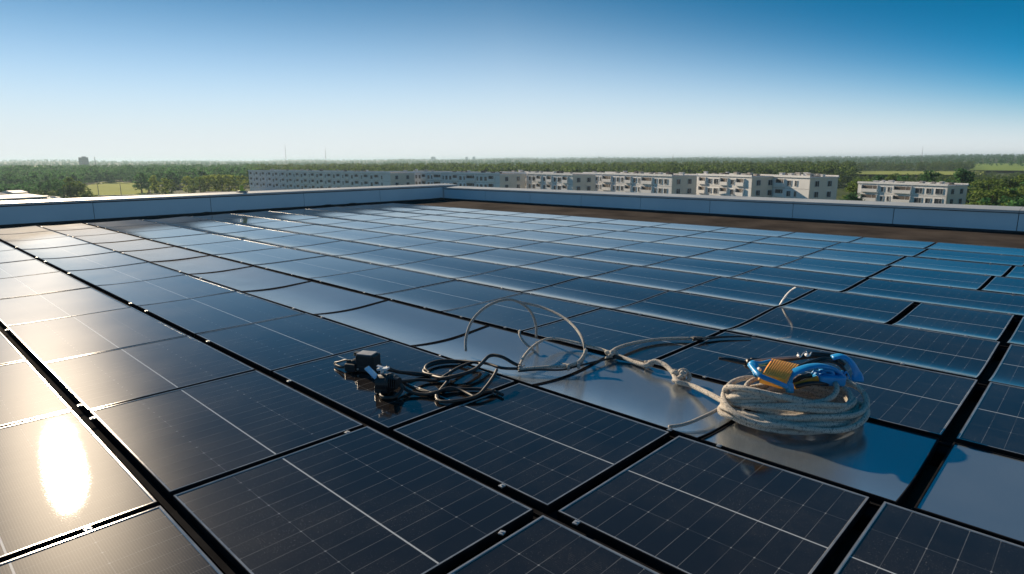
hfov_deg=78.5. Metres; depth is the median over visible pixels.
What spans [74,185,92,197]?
tree
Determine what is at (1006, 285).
solar panel
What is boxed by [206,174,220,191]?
tree
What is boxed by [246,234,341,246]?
solar panel
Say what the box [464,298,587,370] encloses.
thin rope
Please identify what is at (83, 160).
tower block
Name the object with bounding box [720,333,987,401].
mounting rail
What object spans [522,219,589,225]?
solar panel
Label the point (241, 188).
roof marker
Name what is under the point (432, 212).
solar panel
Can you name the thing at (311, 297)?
solar panel
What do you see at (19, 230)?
solar panel
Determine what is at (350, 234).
solar panel
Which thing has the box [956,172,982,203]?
tree
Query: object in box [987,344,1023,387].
solar panel
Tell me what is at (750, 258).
solar panel
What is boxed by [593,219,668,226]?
solar panel
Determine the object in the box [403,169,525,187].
apartment block
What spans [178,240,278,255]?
solar panel
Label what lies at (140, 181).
tree
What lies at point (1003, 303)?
solar panel
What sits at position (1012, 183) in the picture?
tree
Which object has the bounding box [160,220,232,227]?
solar panel
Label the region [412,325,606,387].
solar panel
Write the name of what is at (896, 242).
solar panel
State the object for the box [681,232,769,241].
solar panel
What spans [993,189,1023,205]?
tree
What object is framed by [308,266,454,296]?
solar panel
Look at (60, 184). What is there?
tree
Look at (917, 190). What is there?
window
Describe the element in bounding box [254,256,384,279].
solar panel
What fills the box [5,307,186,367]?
solar panel
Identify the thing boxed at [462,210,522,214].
solar panel
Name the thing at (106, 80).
sky
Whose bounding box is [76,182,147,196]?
meadow
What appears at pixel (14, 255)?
solar panel
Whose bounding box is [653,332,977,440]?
solar panel
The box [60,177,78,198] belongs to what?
tree
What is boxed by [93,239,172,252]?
cover sheet
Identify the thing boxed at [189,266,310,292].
cover sheet
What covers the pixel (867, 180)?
tree
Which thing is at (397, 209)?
solar panel
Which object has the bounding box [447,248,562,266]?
solar panel
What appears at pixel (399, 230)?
solar panel
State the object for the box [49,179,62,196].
tree
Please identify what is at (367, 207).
solar panel
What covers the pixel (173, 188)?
tree
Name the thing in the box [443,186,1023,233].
parapet wall
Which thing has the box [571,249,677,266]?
solar panel
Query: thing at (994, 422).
solar panel
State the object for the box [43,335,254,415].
solar panel
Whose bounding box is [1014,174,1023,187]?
tree
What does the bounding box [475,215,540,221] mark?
solar panel
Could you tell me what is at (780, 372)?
rope grip tool
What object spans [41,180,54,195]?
tree
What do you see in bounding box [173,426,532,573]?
solar panel
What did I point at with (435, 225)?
solar panel
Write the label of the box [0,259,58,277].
solar panel
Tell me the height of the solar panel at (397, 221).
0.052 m
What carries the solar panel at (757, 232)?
on the mounting rail
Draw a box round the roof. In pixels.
[0,200,1023,573]
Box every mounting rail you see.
[0,241,665,573]
[0,324,240,573]
[646,435,913,531]
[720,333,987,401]
[903,304,1021,330]
[993,345,1008,360]
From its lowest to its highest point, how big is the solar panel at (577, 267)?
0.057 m
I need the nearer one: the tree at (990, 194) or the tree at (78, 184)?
the tree at (990, 194)
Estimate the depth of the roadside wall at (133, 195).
334.44 m
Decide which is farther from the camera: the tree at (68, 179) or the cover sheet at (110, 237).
the tree at (68, 179)
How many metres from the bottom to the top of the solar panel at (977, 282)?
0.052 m
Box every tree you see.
[25,182,37,193]
[30,190,43,195]
[34,182,46,194]
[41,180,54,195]
[47,190,61,196]
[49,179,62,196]
[51,177,73,198]
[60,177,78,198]
[66,181,86,197]
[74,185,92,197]
[82,191,93,197]
[132,172,148,192]
[138,173,153,191]
[148,175,159,193]
[157,177,171,193]
[166,179,178,193]
[181,176,195,192]
[186,178,198,192]
[191,176,208,192]
[198,175,214,191]
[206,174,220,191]
[213,174,228,191]
[219,174,238,191]
[229,175,243,191]
[236,176,248,190]
[839,192,864,200]
[842,179,861,198]
[847,179,871,191]
[851,197,862,200]
[873,175,887,180]
[886,174,897,180]
[897,175,909,180]
[920,170,941,181]
[953,168,974,201]
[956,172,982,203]
[963,188,1015,205]
[966,178,1007,202]
[966,182,993,204]
[970,188,1008,204]
[976,196,1014,205]
[993,186,1020,201]
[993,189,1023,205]
[995,176,1022,198]
[1005,198,1023,206]
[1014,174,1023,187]
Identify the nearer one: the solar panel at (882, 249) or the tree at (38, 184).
the solar panel at (882, 249)
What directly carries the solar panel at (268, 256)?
on the mounting rail
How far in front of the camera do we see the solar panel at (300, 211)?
15.37 m
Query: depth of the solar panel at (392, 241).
9.59 m
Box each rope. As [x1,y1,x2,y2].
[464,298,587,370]
[517,336,869,434]
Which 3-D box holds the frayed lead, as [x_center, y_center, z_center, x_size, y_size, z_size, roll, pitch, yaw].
[1.418,0.339,4.250,0.422,0.023,0.044,-2,12,-10]
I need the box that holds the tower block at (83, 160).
[78,156,88,164]
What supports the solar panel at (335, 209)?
on the mounting rail
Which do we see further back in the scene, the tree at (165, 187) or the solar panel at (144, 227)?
the tree at (165, 187)
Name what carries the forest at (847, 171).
on the ground
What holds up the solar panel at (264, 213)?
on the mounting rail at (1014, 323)
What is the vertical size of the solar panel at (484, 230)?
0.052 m
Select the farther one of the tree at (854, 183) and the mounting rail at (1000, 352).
the tree at (854, 183)
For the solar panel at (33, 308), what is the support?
on the mounting rail at (216, 557)
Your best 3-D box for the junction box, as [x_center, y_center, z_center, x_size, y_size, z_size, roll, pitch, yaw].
[-0.926,0.429,3.666,0.308,0.108,0.106,3,12,17]
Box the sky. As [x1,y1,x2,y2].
[0,0,1023,161]
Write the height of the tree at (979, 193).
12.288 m
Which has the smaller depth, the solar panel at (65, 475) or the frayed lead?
the solar panel at (65, 475)
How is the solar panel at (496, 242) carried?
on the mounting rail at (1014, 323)
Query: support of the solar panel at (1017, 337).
on the mounting rail at (1000, 352)
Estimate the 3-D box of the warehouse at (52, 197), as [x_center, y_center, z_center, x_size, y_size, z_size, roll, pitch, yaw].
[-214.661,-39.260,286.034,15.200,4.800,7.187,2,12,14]
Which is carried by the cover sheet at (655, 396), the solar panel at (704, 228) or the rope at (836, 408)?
the rope at (836, 408)
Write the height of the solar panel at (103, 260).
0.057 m
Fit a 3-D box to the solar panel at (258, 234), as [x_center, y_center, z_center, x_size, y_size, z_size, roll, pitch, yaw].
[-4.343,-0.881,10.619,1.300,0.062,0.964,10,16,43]
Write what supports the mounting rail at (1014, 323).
on the roof
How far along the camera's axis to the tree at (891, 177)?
252.97 m
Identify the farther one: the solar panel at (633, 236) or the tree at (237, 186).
the tree at (237, 186)
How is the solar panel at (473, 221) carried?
on the mounting rail
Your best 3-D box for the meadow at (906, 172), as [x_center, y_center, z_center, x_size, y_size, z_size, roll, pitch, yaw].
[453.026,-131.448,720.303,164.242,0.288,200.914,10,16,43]
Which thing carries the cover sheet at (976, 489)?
on the mounting rail
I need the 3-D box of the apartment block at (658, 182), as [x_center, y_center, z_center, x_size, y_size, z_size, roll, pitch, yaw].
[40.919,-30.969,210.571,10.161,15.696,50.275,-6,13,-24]
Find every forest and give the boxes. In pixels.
[0,153,1023,167]
[0,163,260,194]
[245,160,1023,192]
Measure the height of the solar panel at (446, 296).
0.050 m
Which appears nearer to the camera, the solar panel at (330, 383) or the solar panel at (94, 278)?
the solar panel at (330, 383)
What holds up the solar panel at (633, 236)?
on the mounting rail
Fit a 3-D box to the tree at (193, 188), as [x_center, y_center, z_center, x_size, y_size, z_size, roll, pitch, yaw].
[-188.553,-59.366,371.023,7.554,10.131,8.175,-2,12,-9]
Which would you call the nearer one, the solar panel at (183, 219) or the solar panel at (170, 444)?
the solar panel at (170, 444)
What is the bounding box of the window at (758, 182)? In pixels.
[756,180,760,185]
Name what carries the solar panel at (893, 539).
on the mounting rail at (537, 513)
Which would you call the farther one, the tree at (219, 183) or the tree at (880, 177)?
the tree at (219, 183)
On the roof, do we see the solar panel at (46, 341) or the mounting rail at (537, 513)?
the mounting rail at (537, 513)
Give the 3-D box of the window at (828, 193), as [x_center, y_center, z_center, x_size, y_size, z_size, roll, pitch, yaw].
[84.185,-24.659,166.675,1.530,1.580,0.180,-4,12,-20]
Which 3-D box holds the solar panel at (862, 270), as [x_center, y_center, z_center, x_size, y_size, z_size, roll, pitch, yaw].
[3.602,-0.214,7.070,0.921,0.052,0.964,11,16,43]
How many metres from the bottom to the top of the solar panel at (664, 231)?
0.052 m
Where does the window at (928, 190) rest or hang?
in the apartment block at (920, 192)
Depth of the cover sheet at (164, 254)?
8.37 m
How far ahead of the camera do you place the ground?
3103.17 m
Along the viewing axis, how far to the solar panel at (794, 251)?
8.44 m
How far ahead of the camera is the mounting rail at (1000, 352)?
4.11 m
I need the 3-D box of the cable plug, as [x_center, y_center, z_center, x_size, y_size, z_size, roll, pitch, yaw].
[-0.660,0.488,3.283,0.214,0.144,0.144,10,16,43]
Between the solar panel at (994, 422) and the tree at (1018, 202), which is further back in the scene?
the tree at (1018, 202)
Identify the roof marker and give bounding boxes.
[236,185,247,191]
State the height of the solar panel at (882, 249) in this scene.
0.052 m
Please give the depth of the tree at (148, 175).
410.29 m
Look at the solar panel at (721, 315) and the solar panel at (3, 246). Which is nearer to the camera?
the solar panel at (721, 315)
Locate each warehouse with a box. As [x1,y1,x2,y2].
[0,194,48,200]
[1,190,27,194]
[44,195,61,198]
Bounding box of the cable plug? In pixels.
[365,365,403,398]
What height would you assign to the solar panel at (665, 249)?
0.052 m
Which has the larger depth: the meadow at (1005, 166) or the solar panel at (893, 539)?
the meadow at (1005, 166)
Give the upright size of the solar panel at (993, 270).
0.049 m
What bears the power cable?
on the solar panel at (330, 383)
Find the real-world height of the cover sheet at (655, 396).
0.082 m
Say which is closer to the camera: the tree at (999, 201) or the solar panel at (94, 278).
the solar panel at (94, 278)
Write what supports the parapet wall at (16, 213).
on the roof
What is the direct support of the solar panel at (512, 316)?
on the mounting rail
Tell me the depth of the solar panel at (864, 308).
5.23 m
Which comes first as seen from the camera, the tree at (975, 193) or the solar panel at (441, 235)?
the solar panel at (441, 235)
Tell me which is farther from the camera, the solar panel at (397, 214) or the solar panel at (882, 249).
the solar panel at (397, 214)
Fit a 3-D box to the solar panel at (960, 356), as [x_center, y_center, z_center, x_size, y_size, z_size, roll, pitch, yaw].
[2.371,0.358,4.302,1.457,0.062,0.964,11,16,43]
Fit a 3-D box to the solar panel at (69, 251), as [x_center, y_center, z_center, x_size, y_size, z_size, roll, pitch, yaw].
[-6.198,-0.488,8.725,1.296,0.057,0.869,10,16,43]
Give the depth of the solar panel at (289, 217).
13.79 m
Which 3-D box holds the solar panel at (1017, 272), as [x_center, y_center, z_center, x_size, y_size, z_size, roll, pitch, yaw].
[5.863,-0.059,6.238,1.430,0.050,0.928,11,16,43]
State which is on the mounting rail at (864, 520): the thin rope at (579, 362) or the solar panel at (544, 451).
the solar panel at (544, 451)
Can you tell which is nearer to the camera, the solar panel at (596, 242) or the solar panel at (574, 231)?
the solar panel at (596, 242)
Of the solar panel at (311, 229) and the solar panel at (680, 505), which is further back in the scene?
the solar panel at (311, 229)
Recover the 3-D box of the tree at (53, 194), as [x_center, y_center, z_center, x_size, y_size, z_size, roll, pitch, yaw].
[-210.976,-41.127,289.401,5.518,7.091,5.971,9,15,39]
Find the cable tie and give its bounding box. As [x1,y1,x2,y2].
[779,287,795,304]
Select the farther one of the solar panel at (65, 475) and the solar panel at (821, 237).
the solar panel at (821, 237)
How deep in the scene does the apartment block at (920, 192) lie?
183.96 m
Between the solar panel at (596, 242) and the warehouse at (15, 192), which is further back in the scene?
the warehouse at (15, 192)
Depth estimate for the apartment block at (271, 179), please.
285.06 m
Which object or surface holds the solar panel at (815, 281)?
on the mounting rail at (1014, 323)
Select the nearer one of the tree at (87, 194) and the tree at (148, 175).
the tree at (87, 194)
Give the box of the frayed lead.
[692,336,750,340]
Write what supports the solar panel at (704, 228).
on the mounting rail
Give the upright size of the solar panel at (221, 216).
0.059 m
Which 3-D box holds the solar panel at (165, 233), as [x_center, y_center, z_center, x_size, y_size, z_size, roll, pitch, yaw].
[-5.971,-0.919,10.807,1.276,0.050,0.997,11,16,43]
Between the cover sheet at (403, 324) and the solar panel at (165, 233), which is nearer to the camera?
the cover sheet at (403, 324)
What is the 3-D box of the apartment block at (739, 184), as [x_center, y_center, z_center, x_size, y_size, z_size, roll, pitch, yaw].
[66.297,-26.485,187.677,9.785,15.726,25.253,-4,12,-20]
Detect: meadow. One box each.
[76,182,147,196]
[857,171,983,174]
[970,163,1023,170]
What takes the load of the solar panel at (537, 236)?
on the mounting rail
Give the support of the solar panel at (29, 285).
on the mounting rail at (216, 557)
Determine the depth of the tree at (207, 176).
381.96 m
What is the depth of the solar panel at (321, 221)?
12.91 m
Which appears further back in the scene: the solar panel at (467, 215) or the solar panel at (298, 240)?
the solar panel at (467, 215)
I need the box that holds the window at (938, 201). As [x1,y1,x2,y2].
[934,198,941,203]
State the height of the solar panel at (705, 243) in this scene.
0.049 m
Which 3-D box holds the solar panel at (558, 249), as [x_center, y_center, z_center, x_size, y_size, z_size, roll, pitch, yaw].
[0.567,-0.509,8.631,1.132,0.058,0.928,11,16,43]
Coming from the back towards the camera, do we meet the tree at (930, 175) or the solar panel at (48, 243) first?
the tree at (930, 175)
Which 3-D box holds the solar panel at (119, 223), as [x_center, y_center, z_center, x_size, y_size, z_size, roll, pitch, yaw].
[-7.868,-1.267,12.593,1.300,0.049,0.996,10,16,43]
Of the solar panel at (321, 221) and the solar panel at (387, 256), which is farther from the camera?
the solar panel at (321, 221)
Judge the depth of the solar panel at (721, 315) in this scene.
5.12 m
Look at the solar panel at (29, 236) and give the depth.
10.54 m
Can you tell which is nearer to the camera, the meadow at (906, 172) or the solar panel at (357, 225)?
the solar panel at (357, 225)
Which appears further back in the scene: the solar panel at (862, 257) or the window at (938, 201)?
the window at (938, 201)
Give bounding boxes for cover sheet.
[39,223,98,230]
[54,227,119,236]
[71,232,143,243]
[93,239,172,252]
[119,246,208,262]
[150,255,251,274]
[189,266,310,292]
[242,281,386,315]
[314,300,487,346]
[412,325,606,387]
[534,358,747,441]
[700,410,938,505]
[914,442,1023,546]
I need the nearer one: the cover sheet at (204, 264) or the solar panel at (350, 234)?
the cover sheet at (204, 264)
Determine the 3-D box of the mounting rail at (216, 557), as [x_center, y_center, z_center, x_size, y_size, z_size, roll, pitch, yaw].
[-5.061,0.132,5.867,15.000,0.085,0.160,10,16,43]
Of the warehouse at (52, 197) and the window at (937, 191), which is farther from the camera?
the warehouse at (52, 197)
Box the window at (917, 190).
[915,188,922,193]
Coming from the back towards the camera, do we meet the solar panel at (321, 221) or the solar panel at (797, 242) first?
the solar panel at (321, 221)
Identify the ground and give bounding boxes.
[0,155,1023,203]
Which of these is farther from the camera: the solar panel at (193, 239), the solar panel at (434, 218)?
the solar panel at (434, 218)
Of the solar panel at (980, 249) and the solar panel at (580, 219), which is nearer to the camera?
the solar panel at (980, 249)
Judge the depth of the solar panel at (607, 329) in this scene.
4.44 m
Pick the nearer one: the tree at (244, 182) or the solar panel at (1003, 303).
the solar panel at (1003, 303)
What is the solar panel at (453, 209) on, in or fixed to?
on the mounting rail
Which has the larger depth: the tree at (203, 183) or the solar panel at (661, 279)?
the tree at (203, 183)
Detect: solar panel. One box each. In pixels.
[0,226,50,234]
[0,231,65,242]
[0,242,13,250]
[0,249,33,262]
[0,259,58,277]
[0,271,90,298]
[0,288,128,328]
[0,332,25,364]
[0,360,71,427]
[0,410,157,562]
[0,505,222,573]
[5,236,89,250]
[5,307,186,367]
[21,243,115,260]
[41,252,145,272]
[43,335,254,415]
[66,262,184,287]
[84,219,155,227]
[89,370,363,499]
[96,274,234,308]
[102,223,179,232]
[123,228,208,239]
[138,291,302,337]
[139,216,206,223]
[148,233,242,246]
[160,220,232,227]
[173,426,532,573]
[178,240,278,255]
[186,224,263,233]
[187,213,253,219]
[196,313,389,375]
[212,229,296,239]
[213,217,280,223]
[213,247,326,265]
[231,211,291,216]
[239,220,314,228]
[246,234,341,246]
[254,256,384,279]
[256,214,322,220]
[271,225,349,233]
[272,341,514,434]
[274,209,328,213]
[285,217,351,224]
[285,241,387,255]
[301,211,359,216]
[305,229,393,240]
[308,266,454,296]
[312,207,358,210]
[316,221,393,228]
[325,214,395,220]
[329,248,442,265]
[335,209,392,213]
[344,235,439,247]
[345,205,387,208]
[355,225,435,234]
[362,218,434,224]
[365,212,426,217]
[371,207,425,211]
[375,203,415,206]
[376,280,521,312]
[383,256,510,278]
[393,383,669,513]
[394,241,498,255]
[398,221,477,229]
[401,230,486,240]
[402,205,451,209]
[402,215,465,220]
[404,210,459,214]
[427,207,482,211]
[437,218,508,225]
[438,212,497,217]
[442,293,600,333]
[444,226,527,235]
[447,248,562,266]
[448,236,540,247]
[448,515,658,573]
[450,267,579,291]
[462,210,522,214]
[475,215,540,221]
[481,222,559,230]
[489,230,580,241]
[501,242,606,256]
[503,213,565,218]
[512,257,630,277]
[519,278,667,309]
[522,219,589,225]
[522,309,719,360]
[530,226,613,235]
[549,216,617,222]
[549,236,640,248]
[557,436,869,573]
[567,223,642,230]
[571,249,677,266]
[583,266,719,291]
[589,231,678,241]
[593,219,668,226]
[608,242,716,256]
[611,291,773,332]
[624,227,703,236]
[640,257,761,277]
[650,223,727,231]
[652,237,748,249]
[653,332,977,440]
[675,277,813,308]
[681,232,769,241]
[684,249,802,266]
[706,227,794,236]
[723,243,822,256]
[726,307,999,380]
[728,266,865,291]
[748,237,839,248]
[774,257,888,279]
[779,232,862,242]
[780,289,913,324]
[802,249,904,265]
[822,242,926,257]
[834,501,1023,573]
[843,279,1023,317]
[847,237,935,248]
[868,266,991,290]
[888,257,1011,277]
[891,303,1013,341]
[914,249,1023,267]
[925,242,1023,256]
[955,382,1023,459]
[981,276,1023,295]
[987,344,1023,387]
[1006,266,1023,278]
[1006,317,1023,345]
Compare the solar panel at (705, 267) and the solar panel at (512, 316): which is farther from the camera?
the solar panel at (705, 267)
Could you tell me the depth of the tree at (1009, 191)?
159.94 m
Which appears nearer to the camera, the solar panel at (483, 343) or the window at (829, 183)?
the solar panel at (483, 343)
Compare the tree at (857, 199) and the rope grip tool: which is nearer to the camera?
the rope grip tool
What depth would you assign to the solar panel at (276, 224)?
12.18 m
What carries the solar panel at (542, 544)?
on the mounting rail at (216, 557)
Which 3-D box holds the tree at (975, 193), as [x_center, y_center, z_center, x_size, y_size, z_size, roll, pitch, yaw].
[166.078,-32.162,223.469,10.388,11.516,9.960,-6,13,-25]
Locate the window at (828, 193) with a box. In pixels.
[826,191,830,196]
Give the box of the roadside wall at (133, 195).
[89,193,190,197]
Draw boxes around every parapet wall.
[0,183,456,227]
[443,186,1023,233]
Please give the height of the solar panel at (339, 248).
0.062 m
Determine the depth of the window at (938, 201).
177.79 m
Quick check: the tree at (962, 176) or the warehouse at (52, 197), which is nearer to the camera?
the tree at (962, 176)
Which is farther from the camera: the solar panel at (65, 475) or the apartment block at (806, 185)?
the apartment block at (806, 185)
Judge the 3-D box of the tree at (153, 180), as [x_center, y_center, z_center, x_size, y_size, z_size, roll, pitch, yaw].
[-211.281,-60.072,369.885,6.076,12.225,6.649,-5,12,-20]
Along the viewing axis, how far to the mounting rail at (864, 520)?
2.24 m
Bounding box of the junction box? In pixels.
[334,350,381,371]
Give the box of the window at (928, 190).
[926,188,931,193]
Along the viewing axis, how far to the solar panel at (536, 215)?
13.78 m
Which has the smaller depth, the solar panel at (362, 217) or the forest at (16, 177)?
the solar panel at (362, 217)
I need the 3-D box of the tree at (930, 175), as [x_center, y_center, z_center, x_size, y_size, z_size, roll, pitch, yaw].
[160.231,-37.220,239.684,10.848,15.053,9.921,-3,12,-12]
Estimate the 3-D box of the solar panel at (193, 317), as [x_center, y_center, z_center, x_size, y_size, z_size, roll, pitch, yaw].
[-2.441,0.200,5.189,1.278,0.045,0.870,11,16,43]
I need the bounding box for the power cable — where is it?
[386,353,643,403]
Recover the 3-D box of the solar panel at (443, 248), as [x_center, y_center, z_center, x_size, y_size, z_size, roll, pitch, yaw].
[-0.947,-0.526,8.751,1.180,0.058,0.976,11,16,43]
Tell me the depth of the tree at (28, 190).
337.88 m
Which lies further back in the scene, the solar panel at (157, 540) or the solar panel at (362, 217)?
the solar panel at (362, 217)
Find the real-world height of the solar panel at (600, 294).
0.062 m
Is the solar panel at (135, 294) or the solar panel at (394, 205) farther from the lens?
the solar panel at (394, 205)
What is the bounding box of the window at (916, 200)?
[913,197,921,202]
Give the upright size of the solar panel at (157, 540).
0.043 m
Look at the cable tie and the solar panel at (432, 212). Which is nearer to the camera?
the cable tie
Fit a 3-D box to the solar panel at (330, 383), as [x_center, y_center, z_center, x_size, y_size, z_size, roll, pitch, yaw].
[-0.700,0.520,3.550,1.147,0.042,0.870,11,16,43]
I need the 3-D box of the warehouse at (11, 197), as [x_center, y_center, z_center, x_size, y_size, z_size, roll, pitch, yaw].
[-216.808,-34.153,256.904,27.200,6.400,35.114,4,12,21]
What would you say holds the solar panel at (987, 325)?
on the mounting rail at (1000, 352)
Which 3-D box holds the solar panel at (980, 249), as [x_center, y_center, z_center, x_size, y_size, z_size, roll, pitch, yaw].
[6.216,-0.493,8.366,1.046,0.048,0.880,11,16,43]
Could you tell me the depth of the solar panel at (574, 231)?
10.74 m
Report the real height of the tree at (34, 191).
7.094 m
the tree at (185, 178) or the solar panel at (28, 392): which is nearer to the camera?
the solar panel at (28, 392)
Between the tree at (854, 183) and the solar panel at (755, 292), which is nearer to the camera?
the solar panel at (755, 292)
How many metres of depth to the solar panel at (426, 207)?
16.39 m
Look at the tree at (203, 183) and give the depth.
376.04 m
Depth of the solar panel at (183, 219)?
13.31 m
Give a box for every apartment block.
[248,169,414,190]
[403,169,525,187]
[500,170,595,190]
[583,171,697,194]
[696,171,773,196]
[765,172,838,199]
[857,180,968,203]
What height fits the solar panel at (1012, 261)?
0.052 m
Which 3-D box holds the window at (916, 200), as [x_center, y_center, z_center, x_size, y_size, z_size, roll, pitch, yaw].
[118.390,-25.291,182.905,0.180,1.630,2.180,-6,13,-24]
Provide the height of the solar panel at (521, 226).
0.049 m
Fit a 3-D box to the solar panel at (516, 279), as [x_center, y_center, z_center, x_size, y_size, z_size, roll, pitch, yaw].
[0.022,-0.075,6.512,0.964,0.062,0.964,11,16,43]
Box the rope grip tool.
[719,351,863,392]
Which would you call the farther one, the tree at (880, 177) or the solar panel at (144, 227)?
the tree at (880, 177)
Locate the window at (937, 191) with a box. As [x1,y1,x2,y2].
[935,188,943,194]
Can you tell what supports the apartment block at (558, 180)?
on the ground
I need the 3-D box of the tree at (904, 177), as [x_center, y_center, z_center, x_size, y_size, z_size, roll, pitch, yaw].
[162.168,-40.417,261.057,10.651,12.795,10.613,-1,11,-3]
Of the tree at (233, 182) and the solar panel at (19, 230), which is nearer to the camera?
the solar panel at (19, 230)
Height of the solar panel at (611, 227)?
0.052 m
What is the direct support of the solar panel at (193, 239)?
on the mounting rail
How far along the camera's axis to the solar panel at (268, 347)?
4.27 m
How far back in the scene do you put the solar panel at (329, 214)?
14.45 m
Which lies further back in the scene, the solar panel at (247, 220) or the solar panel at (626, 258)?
the solar panel at (247, 220)
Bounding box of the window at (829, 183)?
[827,181,831,186]
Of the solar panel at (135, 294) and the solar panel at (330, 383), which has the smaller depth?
the solar panel at (330, 383)
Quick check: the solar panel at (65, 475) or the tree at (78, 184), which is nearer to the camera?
the solar panel at (65, 475)
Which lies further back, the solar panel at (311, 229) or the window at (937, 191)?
the window at (937, 191)
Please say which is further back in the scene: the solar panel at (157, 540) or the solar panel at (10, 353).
the solar panel at (10, 353)
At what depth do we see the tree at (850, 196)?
173.13 m
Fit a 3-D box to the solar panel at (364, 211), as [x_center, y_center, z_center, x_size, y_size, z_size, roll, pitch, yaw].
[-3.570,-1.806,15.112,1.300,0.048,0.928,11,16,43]
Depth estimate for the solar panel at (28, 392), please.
3.29 m
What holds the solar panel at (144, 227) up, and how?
on the mounting rail
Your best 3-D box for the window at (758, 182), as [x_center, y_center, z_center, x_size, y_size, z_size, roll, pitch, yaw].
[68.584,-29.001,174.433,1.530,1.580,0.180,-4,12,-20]
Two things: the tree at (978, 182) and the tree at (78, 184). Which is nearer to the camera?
the tree at (978, 182)
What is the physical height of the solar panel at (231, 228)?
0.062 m
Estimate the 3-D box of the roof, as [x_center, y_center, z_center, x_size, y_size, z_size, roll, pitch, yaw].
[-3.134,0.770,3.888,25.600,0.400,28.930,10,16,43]
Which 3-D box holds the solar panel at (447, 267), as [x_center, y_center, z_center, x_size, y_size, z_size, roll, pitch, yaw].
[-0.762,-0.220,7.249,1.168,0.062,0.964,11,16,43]

